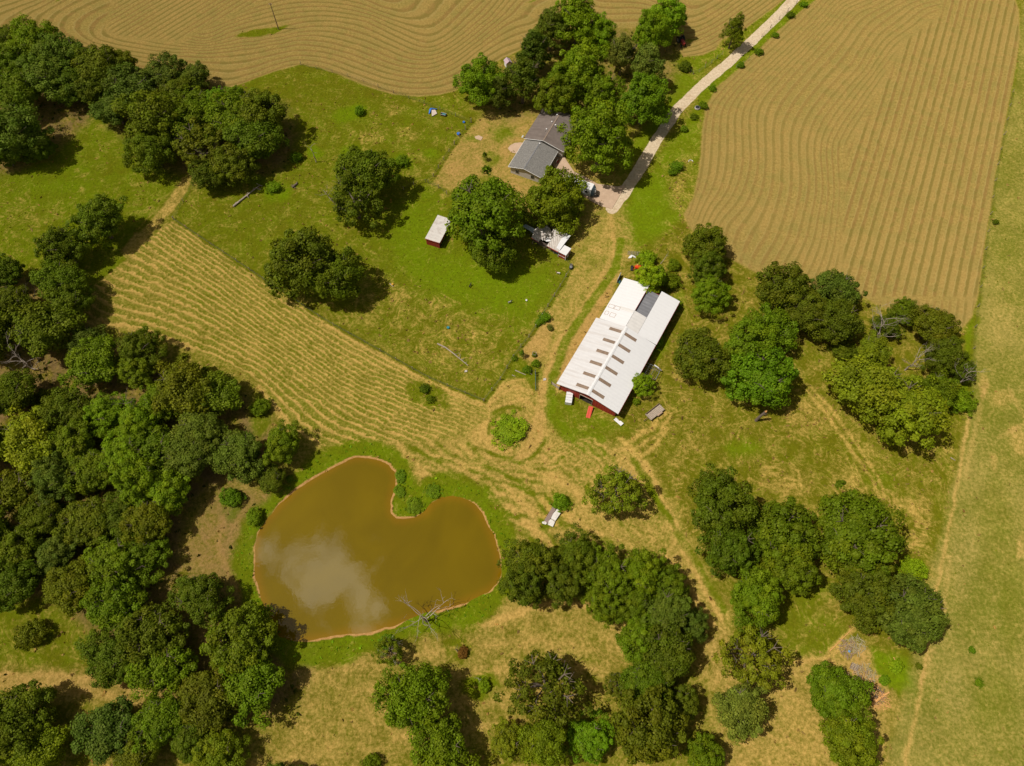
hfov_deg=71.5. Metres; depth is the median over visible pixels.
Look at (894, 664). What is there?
shrub
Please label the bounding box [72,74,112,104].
broadleaf tree
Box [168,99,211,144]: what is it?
oak tree
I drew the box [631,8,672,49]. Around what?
maple tree
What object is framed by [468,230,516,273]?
oak tree
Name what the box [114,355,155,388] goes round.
maple tree
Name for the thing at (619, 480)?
broadleaf tree
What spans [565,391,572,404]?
livestock crate
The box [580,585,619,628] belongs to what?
maple tree
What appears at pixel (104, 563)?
maple tree
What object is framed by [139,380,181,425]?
broadleaf tree
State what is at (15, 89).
oak tree
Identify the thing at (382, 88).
wire fence
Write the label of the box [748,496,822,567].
broadleaf tree
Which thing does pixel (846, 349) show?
shrub
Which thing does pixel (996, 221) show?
shrub
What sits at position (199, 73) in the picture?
oak tree
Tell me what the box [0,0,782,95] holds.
hay field
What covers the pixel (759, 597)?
maple tree
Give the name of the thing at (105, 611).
broadleaf tree
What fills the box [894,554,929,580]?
shrub
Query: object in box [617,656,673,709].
oak tree
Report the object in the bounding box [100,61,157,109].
broadleaf tree
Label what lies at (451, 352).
fallen log
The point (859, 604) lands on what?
maple tree
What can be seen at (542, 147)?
house
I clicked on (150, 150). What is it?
oak tree
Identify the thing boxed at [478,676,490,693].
shrub
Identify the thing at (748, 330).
maple tree
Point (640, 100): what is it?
maple tree
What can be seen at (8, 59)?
broadleaf tree
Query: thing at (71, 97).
oak tree
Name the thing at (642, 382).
maple tree
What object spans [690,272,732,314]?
maple tree
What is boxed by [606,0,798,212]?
gravel road
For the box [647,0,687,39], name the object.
maple tree
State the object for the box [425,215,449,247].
red shed
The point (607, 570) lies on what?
maple tree
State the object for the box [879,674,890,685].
shrub
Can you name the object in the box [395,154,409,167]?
shrub
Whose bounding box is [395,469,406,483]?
shrub
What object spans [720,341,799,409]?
broadleaf tree
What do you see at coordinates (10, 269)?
oak tree
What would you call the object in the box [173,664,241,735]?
oak tree
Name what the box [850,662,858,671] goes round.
pallet
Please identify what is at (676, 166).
shrub
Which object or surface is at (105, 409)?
maple tree
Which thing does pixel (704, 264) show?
broadleaf tree
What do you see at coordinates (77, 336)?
broadleaf tree
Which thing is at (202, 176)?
oak tree
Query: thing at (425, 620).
dead tree
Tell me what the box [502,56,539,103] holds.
maple tree
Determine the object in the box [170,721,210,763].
oak tree
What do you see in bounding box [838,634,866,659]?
brush pile
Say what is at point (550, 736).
oak tree
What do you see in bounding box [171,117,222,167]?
broadleaf tree
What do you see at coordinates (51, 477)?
maple tree
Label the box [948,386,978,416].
shrub
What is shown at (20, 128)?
oak tree
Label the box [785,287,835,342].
oak tree
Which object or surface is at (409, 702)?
oak tree
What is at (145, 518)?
oak tree
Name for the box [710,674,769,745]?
broadleaf tree
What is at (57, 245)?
maple tree
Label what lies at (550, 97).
maple tree
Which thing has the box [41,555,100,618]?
oak tree
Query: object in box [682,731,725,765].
broadleaf tree
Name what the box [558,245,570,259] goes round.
red shed
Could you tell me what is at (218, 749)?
maple tree
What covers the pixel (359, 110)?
shrub
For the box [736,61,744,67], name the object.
shrub
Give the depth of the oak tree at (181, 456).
147.23 m
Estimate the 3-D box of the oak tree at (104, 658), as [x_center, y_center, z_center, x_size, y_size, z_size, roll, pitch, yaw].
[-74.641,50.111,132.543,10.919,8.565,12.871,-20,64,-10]
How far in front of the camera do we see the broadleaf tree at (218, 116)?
189.90 m
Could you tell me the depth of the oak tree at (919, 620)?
130.10 m
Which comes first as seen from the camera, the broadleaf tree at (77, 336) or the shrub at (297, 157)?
the broadleaf tree at (77, 336)
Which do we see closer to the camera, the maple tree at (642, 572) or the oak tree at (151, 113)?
the maple tree at (642, 572)
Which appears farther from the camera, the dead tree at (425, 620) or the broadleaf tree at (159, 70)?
the broadleaf tree at (159, 70)
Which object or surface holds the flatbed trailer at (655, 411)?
on the ground at (974, 580)
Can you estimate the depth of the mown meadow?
167.90 m
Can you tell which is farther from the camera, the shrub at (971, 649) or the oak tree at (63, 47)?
the oak tree at (63, 47)
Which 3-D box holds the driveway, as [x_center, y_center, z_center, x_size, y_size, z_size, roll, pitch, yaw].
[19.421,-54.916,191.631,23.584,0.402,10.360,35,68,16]
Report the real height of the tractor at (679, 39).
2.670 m
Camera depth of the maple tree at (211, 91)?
198.81 m
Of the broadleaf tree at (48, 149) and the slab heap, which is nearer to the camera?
the slab heap
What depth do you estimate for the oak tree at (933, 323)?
162.06 m
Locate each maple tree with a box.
[19,531,80,581]
[26,447,78,507]
[32,224,92,268]
[62,193,127,250]
[80,525,148,589]
[82,390,135,438]
[96,425,150,480]
[108,452,163,506]
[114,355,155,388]
[115,325,167,370]
[116,393,158,445]
[121,537,172,586]
[133,467,191,521]
[161,572,235,629]
[183,728,251,765]
[205,85,230,105]
[225,85,245,98]
[262,418,299,465]
[452,52,506,105]
[487,716,525,763]
[496,538,562,581]
[497,563,545,610]
[520,165,587,234]
[531,72,577,114]
[542,555,586,609]
[547,37,609,101]
[549,0,601,44]
[553,522,601,585]
[557,98,633,175]
[563,707,614,764]
[575,70,626,109]
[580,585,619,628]
[581,11,616,53]
[582,541,633,595]
[606,590,655,623]
[616,546,666,606]
[617,71,671,125]
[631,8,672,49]
[631,372,655,396]
[634,260,667,292]
[640,578,691,636]
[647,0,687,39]
[650,558,690,598]
[680,606,709,643]
[686,461,760,541]
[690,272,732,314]
[694,513,762,577]
[722,311,782,368]
[729,565,785,638]
[754,540,823,596]
[817,699,884,765]
[827,569,906,633]
[886,296,917,325]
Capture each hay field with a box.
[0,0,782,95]
[685,0,1020,330]
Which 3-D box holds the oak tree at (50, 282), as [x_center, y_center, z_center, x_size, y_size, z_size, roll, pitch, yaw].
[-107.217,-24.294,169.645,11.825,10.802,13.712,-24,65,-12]
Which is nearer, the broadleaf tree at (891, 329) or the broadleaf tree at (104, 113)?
the broadleaf tree at (891, 329)
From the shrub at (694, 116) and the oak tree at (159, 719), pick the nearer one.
the oak tree at (159, 719)
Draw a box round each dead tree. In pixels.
[1,333,40,371]
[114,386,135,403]
[395,588,455,642]
[871,303,904,342]
[901,343,938,370]
[955,358,989,382]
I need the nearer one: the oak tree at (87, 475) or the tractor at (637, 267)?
the oak tree at (87, 475)
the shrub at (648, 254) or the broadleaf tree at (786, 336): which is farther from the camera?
the shrub at (648, 254)
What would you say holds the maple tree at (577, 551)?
on the ground at (974, 580)
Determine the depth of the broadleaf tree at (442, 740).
122.71 m
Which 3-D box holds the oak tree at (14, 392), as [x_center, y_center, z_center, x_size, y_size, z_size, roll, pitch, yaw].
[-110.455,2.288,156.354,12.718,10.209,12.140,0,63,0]
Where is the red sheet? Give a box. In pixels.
[586,406,592,417]
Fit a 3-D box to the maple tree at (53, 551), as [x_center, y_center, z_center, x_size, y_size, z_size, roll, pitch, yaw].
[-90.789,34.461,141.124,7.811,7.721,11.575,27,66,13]
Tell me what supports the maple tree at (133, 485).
on the ground at (974, 580)
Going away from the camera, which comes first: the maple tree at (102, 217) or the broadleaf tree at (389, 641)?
the broadleaf tree at (389, 641)
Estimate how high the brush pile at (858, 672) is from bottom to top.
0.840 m
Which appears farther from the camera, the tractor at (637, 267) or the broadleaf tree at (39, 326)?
the tractor at (637, 267)
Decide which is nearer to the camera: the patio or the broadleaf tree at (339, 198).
the broadleaf tree at (339, 198)
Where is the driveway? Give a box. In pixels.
[552,155,625,208]
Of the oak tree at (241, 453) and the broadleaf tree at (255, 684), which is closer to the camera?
the broadleaf tree at (255, 684)
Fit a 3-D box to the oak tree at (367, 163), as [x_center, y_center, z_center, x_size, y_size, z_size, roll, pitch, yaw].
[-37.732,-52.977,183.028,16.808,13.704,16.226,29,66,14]
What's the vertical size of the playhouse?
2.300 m
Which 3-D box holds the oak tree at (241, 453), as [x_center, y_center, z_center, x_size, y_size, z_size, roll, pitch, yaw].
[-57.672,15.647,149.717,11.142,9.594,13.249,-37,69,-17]
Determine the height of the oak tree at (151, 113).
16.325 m
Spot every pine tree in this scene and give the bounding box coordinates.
[484,75,517,108]
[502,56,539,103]
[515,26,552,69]
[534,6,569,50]
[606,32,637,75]
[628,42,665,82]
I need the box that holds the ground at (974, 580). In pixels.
[0,0,1023,765]
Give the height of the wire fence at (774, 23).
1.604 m
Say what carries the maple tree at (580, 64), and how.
on the ground at (974, 580)
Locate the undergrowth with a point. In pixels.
(160, 369)
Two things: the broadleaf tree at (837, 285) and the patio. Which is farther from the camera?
the patio
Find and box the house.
[508,108,572,182]
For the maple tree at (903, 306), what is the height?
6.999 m
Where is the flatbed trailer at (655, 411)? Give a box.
[644,403,664,420]
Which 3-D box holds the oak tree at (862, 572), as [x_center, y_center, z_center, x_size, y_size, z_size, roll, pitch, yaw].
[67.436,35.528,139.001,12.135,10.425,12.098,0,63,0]
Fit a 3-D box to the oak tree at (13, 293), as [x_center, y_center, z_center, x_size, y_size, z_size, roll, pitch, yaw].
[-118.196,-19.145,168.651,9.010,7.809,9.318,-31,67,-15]
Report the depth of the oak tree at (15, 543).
138.39 m
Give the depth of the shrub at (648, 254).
176.88 m
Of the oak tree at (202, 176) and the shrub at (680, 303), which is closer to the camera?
the shrub at (680, 303)
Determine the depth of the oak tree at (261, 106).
188.73 m
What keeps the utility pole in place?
on the hay field at (419, 47)
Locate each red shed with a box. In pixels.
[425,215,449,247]
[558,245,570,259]
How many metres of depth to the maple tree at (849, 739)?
121.87 m
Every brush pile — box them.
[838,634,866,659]
[844,661,879,695]
[867,684,891,709]
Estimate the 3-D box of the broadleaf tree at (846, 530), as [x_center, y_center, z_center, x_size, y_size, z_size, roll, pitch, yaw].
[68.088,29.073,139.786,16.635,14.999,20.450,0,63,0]
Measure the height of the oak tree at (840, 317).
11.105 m
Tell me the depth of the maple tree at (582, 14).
205.82 m
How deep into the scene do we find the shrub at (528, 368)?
163.82 m
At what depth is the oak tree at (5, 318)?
161.56 m
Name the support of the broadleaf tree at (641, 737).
on the ground at (974, 580)
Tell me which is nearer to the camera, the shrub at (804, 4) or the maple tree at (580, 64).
the maple tree at (580, 64)
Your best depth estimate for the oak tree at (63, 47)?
201.89 m
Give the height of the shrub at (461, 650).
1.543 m
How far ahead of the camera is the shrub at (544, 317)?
170.08 m
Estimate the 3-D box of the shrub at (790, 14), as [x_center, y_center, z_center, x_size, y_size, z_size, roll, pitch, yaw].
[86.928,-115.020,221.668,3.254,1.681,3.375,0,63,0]
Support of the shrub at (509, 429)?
on the ground at (974, 580)
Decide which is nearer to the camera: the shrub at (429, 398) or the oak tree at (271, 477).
the oak tree at (271, 477)
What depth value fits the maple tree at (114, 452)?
147.10 m
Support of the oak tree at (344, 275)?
on the ground at (974, 580)
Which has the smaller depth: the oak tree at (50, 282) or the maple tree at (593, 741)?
the maple tree at (593, 741)
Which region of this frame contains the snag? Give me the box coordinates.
[754,410,767,421]
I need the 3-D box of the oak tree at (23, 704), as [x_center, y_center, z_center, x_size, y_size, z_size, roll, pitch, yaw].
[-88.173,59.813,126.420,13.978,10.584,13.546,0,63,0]
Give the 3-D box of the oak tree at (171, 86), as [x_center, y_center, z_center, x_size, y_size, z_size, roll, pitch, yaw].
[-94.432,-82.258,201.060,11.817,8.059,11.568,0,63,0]
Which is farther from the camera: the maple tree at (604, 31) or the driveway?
the maple tree at (604, 31)
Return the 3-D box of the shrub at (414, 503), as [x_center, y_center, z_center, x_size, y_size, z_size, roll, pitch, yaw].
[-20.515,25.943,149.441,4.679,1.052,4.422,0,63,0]
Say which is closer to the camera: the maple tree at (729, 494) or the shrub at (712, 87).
the maple tree at (729, 494)
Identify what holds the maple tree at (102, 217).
on the ground at (974, 580)
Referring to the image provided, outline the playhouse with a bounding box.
[504,57,511,66]
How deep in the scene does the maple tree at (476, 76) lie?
195.65 m
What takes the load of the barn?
on the ground at (974, 580)
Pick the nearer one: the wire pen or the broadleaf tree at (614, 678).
the broadleaf tree at (614, 678)
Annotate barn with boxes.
[557,278,679,415]
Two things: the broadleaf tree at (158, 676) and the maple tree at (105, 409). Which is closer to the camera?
the broadleaf tree at (158, 676)
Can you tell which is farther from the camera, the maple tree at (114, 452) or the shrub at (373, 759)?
the maple tree at (114, 452)
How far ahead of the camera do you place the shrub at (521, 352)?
164.54 m
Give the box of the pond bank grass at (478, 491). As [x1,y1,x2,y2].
[236,443,505,663]
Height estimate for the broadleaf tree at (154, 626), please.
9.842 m
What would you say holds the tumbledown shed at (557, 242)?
on the ground at (974, 580)
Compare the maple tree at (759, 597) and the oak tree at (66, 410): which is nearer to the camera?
the maple tree at (759, 597)
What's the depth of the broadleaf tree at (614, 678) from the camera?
130.63 m
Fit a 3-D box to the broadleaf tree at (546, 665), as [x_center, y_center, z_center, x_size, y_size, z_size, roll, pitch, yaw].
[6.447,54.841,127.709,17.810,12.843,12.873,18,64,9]
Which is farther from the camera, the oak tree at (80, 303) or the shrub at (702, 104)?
the shrub at (702, 104)
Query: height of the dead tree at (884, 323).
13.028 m
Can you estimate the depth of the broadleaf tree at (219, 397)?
155.15 m
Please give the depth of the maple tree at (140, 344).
159.75 m
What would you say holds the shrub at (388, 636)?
on the ground at (974, 580)
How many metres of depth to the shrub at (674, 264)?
176.71 m
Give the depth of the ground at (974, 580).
156.06 m
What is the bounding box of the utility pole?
[269,3,278,29]
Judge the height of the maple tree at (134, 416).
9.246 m
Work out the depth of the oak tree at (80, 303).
166.21 m
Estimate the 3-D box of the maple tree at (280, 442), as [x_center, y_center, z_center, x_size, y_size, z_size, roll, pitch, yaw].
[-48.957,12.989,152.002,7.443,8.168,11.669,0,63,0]
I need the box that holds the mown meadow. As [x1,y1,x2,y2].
[83,220,490,445]
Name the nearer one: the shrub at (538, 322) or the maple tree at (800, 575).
the maple tree at (800, 575)
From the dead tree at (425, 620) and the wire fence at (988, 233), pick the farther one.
the wire fence at (988, 233)
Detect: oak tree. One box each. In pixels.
[0,24,20,48]
[0,67,42,111]
[0,101,54,162]
[0,150,22,166]
[0,252,25,288]
[0,284,33,315]
[0,294,20,360]
[0,368,43,415]
[0,423,4,461]
[0,505,11,547]
[0,524,41,572]
[0,552,41,612]
[0,678,60,759]
[0,711,21,760]
[5,13,61,62]
[13,52,72,101]
[14,493,63,546]
[29,32,87,70]
[29,258,95,300]
[36,386,92,432]
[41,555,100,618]
[45,285,95,320]
[47,67,86,107]
[47,418,94,463]
[50,495,110,547]
[63,447,113,495]
[70,42,124,85]
[73,617,137,688]
[87,490,137,542]
[103,48,137,76]
[107,730,161,765]
[110,89,199,144]
[119,498,172,545]
[121,131,179,175]
[127,695,185,752]
[156,429,214,485]
[158,74,200,99]
[166,408,227,455]
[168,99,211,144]
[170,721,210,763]
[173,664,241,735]
[176,60,210,87]
[187,159,223,189]
[206,429,265,484]
[222,115,289,159]
[224,86,288,141]
[255,463,285,493]
[266,760,302,765]
[309,245,365,300]
[332,144,401,204]
[368,660,452,734]
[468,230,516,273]
[515,717,570,765]
[614,613,659,662]
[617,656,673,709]
[634,617,696,685]
[668,682,699,723]
[673,326,730,382]
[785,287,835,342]
[806,659,874,725]
[807,298,866,344]
[821,541,895,590]
[868,570,951,653]
[906,303,962,341]
[919,335,971,373]
[948,358,977,382]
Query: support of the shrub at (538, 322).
on the ground at (974, 580)
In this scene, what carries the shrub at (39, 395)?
on the ground at (974, 580)
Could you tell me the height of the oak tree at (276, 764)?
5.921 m
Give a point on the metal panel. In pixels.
(620, 423)
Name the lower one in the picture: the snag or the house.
the snag
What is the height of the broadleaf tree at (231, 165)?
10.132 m
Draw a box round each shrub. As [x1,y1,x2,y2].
[12,617,51,651]
[29,388,58,407]
[219,487,246,507]
[246,507,263,528]
[249,398,271,416]
[264,180,281,194]
[289,152,303,163]
[354,105,363,115]
[359,752,381,765]
[379,634,393,650]
[393,484,406,497]
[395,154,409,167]
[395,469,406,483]
[403,496,424,515]
[419,383,431,394]
[422,482,442,498]
[426,395,435,402]
[457,644,467,658]
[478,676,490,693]
[490,409,529,450]
[519,349,524,357]
[522,365,531,373]
[531,359,539,367]
[534,319,541,326]
[537,311,551,324]
[547,324,552,330]
[548,492,572,512]
[632,398,640,406]
[634,250,657,266]
[651,336,662,350]
[662,269,682,292]
[667,258,680,270]
[668,168,677,175]
[669,160,683,173]
[676,298,682,309]
[677,60,691,71]
[680,125,688,131]
[690,113,698,119]
[698,100,708,108]
[709,83,715,90]
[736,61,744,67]
[754,47,763,55]
[770,31,778,37]
[787,11,795,18]
[799,1,809,7]
[827,338,856,360]
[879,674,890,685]
[888,657,903,674]
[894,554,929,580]
[915,662,922,669]
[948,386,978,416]
[968,646,976,653]
[974,677,984,688]
[992,219,999,224]
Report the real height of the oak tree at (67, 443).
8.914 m
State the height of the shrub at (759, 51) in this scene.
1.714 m
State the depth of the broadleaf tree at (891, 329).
165.29 m
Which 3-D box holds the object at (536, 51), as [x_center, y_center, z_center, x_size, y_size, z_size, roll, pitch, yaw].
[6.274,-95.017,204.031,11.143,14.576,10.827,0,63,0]
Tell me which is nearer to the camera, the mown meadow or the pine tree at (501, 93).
the mown meadow
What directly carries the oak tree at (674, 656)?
on the ground at (974, 580)
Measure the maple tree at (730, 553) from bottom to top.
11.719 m
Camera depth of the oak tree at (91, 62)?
198.82 m
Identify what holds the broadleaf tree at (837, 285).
on the ground at (974, 580)
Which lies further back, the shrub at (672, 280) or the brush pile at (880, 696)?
the shrub at (672, 280)
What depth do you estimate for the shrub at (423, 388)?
161.55 m
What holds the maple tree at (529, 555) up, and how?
on the ground at (974, 580)
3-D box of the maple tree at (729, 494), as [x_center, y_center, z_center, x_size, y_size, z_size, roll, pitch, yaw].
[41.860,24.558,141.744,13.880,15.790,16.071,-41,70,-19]
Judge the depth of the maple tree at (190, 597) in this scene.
134.64 m
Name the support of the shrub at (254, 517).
on the ground at (974, 580)
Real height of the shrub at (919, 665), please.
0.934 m
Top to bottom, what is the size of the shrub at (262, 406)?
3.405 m
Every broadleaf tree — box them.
[0,41,38,80]
[0,298,87,358]
[0,405,59,473]
[0,468,45,518]
[0,722,70,765]
[20,135,58,163]
[57,333,119,394]
[65,324,107,354]
[68,695,151,765]
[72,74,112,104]
[79,574,151,631]
[87,91,128,125]
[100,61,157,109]
[114,601,190,667]
[123,423,173,468]
[124,642,199,701]
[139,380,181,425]
[143,50,187,90]
[151,352,212,416]
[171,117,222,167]
[174,84,209,107]
[190,89,250,143]
[194,366,243,415]
[199,600,278,676]
[209,142,261,187]
[218,649,285,730]
[263,224,344,299]
[330,169,384,227]
[371,636,403,666]
[405,711,479,765]
[444,165,528,254]
[492,647,593,726]
[582,464,650,514]
[603,672,628,701]
[611,683,690,765]
[681,222,728,261]
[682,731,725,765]
[687,250,726,282]
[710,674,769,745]
[712,623,795,690]
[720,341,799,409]
[747,302,798,350]
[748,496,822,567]
[754,261,817,314]
[809,268,867,304]
[816,479,908,581]
[820,348,922,424]
[857,329,892,364]
[868,313,906,338]
[872,374,954,449]
[918,367,960,406]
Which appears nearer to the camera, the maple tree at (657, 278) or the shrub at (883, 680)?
the shrub at (883, 680)
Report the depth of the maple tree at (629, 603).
134.04 m
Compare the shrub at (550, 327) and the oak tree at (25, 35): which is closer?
the shrub at (550, 327)
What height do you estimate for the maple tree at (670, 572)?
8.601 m
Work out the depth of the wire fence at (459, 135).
193.85 m
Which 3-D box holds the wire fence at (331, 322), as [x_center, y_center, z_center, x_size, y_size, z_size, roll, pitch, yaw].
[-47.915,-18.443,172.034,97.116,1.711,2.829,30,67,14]
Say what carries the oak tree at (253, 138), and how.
on the ground at (974, 580)
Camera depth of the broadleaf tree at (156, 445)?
149.53 m
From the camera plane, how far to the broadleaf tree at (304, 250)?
164.31 m
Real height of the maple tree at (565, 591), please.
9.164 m
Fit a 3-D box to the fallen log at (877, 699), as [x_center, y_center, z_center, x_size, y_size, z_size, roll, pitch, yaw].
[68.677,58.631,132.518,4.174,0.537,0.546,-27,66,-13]
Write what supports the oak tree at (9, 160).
on the ground at (974, 580)
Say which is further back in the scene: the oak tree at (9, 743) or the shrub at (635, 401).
the shrub at (635, 401)
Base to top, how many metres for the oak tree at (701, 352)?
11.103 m
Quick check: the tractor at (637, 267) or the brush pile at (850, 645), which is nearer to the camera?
the brush pile at (850, 645)
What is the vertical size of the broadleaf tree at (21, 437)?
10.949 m
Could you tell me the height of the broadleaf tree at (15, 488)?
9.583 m
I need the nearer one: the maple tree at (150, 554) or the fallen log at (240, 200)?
the maple tree at (150, 554)
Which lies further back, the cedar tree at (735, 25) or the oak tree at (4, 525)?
the cedar tree at (735, 25)
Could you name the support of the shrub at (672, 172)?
on the ground at (974, 580)
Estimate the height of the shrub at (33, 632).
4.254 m
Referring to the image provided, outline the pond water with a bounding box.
[254,457,501,640]
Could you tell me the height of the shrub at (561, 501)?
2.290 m
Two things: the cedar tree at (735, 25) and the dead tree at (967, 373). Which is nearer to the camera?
the dead tree at (967, 373)
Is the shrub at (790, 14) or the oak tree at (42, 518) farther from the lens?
the shrub at (790, 14)
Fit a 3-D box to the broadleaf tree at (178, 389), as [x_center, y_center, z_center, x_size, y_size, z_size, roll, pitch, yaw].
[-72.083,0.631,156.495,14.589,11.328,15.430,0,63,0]
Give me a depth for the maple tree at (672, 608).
132.41 m
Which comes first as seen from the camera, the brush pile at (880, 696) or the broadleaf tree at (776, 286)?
the brush pile at (880, 696)
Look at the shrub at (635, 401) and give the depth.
160.18 m
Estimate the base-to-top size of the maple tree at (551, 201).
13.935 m
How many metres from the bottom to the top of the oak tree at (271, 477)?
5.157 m
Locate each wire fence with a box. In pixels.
[172,217,482,399]
[300,62,467,120]
[403,120,471,189]
[483,264,571,400]
[761,0,797,36]
[971,89,1014,382]
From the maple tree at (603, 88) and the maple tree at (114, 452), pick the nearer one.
the maple tree at (114, 452)
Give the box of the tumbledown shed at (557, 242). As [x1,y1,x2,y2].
[523,224,570,253]
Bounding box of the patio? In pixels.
[508,142,521,152]
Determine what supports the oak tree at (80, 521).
on the ground at (974, 580)
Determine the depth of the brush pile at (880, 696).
132.40 m
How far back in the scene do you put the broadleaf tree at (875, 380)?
151.20 m
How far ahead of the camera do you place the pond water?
144.99 m
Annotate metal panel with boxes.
[614,418,623,425]
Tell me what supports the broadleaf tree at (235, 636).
on the ground at (974, 580)
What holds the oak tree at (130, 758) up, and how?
on the ground at (974, 580)
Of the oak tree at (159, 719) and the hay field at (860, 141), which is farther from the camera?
the hay field at (860, 141)
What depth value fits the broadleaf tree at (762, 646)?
128.43 m
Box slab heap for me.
[542,507,560,526]
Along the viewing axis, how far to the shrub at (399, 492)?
150.86 m
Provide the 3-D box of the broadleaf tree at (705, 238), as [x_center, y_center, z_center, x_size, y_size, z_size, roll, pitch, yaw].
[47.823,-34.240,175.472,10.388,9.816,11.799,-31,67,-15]
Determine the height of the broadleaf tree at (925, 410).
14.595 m
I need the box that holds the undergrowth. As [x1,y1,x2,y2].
[0,29,677,715]
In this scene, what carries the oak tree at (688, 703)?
on the ground at (974, 580)
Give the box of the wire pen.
[643,363,660,379]
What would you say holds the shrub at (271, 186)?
on the ground at (974, 580)
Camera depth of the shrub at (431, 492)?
150.86 m
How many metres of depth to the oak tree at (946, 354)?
159.26 m
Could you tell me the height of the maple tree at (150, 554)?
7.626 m
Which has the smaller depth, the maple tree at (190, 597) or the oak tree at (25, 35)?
the maple tree at (190, 597)
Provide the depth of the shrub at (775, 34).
217.19 m
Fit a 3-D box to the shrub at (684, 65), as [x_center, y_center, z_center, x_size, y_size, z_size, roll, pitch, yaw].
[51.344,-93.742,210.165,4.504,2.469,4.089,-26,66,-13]
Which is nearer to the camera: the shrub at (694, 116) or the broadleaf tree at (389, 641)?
the broadleaf tree at (389, 641)
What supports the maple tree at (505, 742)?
on the ground at (974, 580)
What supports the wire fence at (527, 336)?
on the ground at (974, 580)
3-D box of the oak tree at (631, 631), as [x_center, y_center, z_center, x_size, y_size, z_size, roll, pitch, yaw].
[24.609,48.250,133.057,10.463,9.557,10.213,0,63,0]
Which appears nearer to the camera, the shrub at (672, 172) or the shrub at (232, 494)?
the shrub at (232, 494)
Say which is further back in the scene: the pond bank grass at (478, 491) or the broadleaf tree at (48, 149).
the broadleaf tree at (48, 149)
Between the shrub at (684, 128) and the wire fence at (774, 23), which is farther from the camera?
the wire fence at (774, 23)
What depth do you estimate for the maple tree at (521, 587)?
135.45 m
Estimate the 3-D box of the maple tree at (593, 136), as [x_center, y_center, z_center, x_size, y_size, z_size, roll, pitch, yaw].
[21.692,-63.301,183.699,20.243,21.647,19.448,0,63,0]
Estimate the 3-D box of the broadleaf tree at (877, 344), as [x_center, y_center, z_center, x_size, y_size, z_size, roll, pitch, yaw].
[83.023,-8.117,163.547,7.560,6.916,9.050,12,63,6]
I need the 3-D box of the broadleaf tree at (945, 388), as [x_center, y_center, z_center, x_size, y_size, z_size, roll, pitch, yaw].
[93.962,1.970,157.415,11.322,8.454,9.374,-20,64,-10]
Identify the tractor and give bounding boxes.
[630,264,642,270]
[676,35,685,47]
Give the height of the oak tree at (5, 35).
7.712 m
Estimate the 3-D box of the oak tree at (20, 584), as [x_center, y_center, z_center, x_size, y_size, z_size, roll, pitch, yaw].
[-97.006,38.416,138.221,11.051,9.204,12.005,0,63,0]
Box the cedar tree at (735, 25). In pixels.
[719,11,746,48]
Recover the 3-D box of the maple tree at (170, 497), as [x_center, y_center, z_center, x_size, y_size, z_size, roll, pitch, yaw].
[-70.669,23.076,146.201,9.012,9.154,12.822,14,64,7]
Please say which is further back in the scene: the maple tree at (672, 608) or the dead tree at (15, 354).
the dead tree at (15, 354)
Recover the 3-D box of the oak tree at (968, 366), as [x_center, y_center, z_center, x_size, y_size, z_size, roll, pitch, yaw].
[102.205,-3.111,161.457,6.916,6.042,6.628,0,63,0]
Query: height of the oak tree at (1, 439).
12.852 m
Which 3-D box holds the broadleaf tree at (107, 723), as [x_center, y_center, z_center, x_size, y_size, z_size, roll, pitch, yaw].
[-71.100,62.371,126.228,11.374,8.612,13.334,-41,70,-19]
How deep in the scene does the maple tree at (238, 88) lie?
200.03 m
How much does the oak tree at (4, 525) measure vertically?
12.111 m
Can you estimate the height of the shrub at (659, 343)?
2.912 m
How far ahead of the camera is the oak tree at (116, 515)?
142.56 m
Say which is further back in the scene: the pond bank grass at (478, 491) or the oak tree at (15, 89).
the oak tree at (15, 89)
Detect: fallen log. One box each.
[233,185,259,206]
[437,343,466,364]
[872,692,889,704]
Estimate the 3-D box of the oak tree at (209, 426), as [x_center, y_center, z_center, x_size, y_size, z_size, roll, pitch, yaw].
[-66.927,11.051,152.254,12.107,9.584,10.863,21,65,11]
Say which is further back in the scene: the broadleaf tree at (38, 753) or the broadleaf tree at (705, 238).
the broadleaf tree at (705, 238)
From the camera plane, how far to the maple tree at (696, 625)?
133.75 m
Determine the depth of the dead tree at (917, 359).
160.36 m
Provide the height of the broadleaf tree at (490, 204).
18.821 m
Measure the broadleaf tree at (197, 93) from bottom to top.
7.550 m
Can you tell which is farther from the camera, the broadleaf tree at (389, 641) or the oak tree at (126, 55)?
the oak tree at (126, 55)
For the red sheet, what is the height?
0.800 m
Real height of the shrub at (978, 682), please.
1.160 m
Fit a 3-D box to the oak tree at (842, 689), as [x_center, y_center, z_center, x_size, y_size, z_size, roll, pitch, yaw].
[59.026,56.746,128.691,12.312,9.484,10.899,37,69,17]
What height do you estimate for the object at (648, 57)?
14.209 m
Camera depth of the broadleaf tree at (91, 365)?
157.16 m

